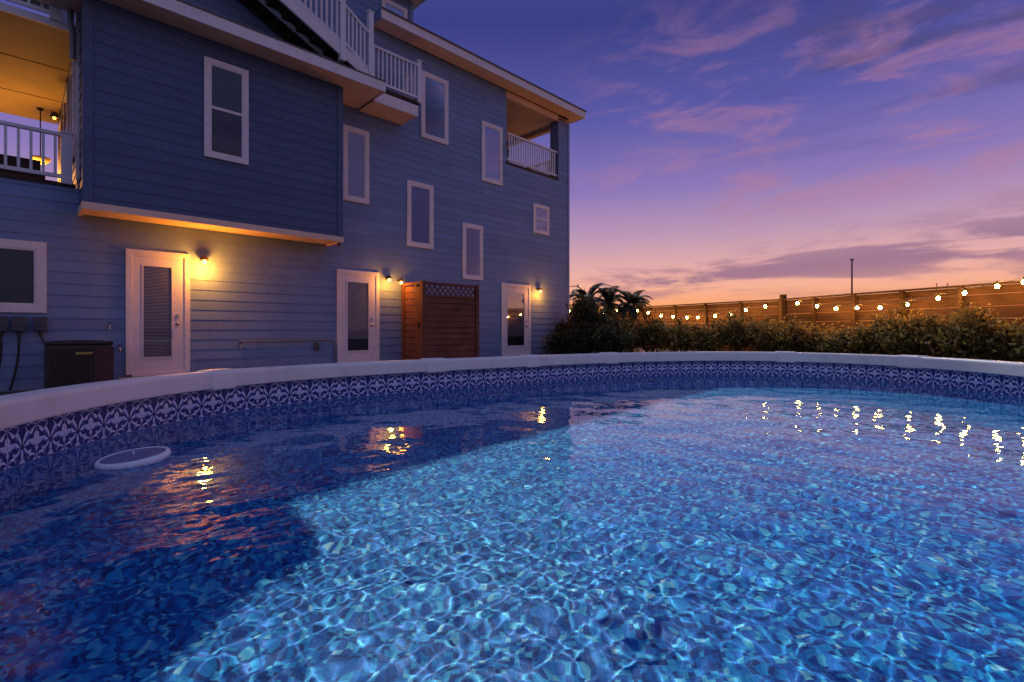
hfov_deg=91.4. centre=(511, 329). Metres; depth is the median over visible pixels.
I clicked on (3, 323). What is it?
electrical box
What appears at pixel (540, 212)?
window
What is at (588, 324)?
shrub
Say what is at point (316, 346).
outlet box
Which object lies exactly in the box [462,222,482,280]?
window
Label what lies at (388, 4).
window
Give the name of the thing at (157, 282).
door
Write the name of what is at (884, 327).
shrub
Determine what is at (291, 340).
conduit
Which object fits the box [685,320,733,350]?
shrub
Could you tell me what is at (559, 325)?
shrub
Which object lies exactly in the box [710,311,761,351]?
shrub
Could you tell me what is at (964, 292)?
string lights
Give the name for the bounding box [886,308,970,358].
shrub
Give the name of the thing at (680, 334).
shrub
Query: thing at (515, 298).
door
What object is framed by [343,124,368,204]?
window
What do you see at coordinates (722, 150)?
sky
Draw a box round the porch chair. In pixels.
[0,154,44,178]
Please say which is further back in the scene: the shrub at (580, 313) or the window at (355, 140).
the shrub at (580, 313)
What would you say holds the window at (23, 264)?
in the house
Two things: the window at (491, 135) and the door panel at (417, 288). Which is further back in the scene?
the window at (491, 135)
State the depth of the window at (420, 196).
13.11 m
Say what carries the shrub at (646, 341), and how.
on the ground
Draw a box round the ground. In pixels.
[0,330,869,395]
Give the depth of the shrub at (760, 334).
15.95 m
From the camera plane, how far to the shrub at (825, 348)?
14.24 m
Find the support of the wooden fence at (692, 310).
on the ground
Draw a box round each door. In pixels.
[126,248,189,376]
[337,269,379,362]
[501,283,530,355]
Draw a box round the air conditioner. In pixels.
[41,340,113,388]
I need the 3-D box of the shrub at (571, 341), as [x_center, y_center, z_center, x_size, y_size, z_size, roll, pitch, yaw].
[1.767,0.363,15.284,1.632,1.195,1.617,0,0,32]
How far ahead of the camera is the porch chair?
9.71 m
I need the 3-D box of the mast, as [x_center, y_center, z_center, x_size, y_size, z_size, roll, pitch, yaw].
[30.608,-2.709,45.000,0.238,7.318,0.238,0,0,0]
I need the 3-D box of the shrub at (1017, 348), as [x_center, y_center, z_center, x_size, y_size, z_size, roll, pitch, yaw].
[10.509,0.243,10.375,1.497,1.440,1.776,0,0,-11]
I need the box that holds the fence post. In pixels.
[779,294,786,350]
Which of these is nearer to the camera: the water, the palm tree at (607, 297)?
the water
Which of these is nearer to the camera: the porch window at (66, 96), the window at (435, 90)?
the porch window at (66, 96)
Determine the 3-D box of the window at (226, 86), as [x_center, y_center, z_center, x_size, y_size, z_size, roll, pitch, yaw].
[-5.250,-4.002,9.196,0.735,1.785,0.033,0,0,-45]
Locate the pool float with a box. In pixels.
[94,446,170,469]
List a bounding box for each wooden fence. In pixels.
[597,299,778,351]
[778,280,1023,356]
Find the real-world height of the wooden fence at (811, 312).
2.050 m
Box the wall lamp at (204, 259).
[200,256,208,263]
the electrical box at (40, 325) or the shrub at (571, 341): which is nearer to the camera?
the electrical box at (40, 325)
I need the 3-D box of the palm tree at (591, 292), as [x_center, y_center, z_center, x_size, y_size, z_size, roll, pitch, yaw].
[2.824,-0.403,18.815,1.918,2.727,1.853,0,0,41]
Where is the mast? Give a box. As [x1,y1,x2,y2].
[850,259,853,292]
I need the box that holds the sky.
[0,0,1023,323]
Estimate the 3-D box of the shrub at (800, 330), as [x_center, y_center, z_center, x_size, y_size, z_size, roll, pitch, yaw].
[8.963,0.262,15.420,2.019,1.542,2.131,0,0,3]
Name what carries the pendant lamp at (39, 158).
hanging from the house
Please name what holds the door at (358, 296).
in the house
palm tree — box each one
[570,283,614,353]
[597,286,628,318]
[609,289,652,351]
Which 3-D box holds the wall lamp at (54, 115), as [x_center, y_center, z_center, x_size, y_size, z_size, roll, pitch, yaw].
[-9.403,-4.410,10.323,0.225,0.160,0.150,0,0,-45]
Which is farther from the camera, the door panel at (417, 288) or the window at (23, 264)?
the door panel at (417, 288)
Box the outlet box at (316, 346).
[314,343,319,349]
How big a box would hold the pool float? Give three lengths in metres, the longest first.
0.370 x 0.370 x 0.104 m
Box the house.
[0,0,586,391]
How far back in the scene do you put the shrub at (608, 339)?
14.62 m
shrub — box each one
[540,326,597,354]
[550,317,573,352]
[564,284,614,353]
[571,307,629,352]
[586,318,643,352]
[606,309,643,351]
[628,310,670,351]
[653,318,705,351]
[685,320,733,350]
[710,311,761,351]
[741,314,797,351]
[765,314,845,352]
[796,324,858,352]
[813,318,887,354]
[855,300,928,354]
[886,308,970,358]
[914,297,1010,358]
[948,308,1023,361]
[964,318,1023,361]
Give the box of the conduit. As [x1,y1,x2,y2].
[238,339,334,362]
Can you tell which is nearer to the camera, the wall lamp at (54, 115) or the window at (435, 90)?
the wall lamp at (54, 115)
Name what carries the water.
in the swimming pool
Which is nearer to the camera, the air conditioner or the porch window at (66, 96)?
the air conditioner
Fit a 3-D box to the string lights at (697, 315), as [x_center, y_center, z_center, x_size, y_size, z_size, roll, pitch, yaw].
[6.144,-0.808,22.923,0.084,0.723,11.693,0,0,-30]
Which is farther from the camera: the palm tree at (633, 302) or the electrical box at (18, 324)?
the palm tree at (633, 302)
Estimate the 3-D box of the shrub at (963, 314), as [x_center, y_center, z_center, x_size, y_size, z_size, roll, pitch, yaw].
[10.392,0.108,11.419,2.153,1.712,1.718,0,0,-8]
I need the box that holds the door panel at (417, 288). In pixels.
[416,287,419,358]
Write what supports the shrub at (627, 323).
on the ground
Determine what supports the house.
on the ground
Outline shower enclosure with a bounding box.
[401,280,478,359]
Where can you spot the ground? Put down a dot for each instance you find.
(19, 391)
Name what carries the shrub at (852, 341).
on the ground
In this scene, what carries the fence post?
on the ground
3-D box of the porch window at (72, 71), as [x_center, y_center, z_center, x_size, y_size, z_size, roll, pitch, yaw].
[-7.709,-3.775,8.764,0.034,1.650,0.600,0,0,-45]
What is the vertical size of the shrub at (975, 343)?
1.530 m
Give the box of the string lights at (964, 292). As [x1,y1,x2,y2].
[796,276,1023,309]
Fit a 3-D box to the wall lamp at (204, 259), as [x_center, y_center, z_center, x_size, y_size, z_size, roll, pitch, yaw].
[-5.864,-1.335,9.520,0.152,0.158,0.196,0,0,-45]
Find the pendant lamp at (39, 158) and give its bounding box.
[33,108,50,164]
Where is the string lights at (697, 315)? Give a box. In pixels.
[613,303,765,318]
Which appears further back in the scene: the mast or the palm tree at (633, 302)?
the mast
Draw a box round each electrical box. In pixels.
[0,316,7,365]
[9,316,25,389]
[33,317,46,345]
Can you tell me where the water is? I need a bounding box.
[0,375,1023,681]
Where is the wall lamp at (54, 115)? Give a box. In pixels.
[49,111,62,119]
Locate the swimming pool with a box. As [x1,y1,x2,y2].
[0,351,1023,471]
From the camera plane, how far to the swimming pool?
5.77 m
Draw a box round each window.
[0,238,46,312]
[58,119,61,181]
[63,83,68,131]
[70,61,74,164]
[204,56,248,164]
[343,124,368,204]
[381,0,406,18]
[407,179,433,248]
[421,70,448,144]
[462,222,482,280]
[481,120,502,185]
[533,203,548,235]
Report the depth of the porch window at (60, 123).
11.33 m

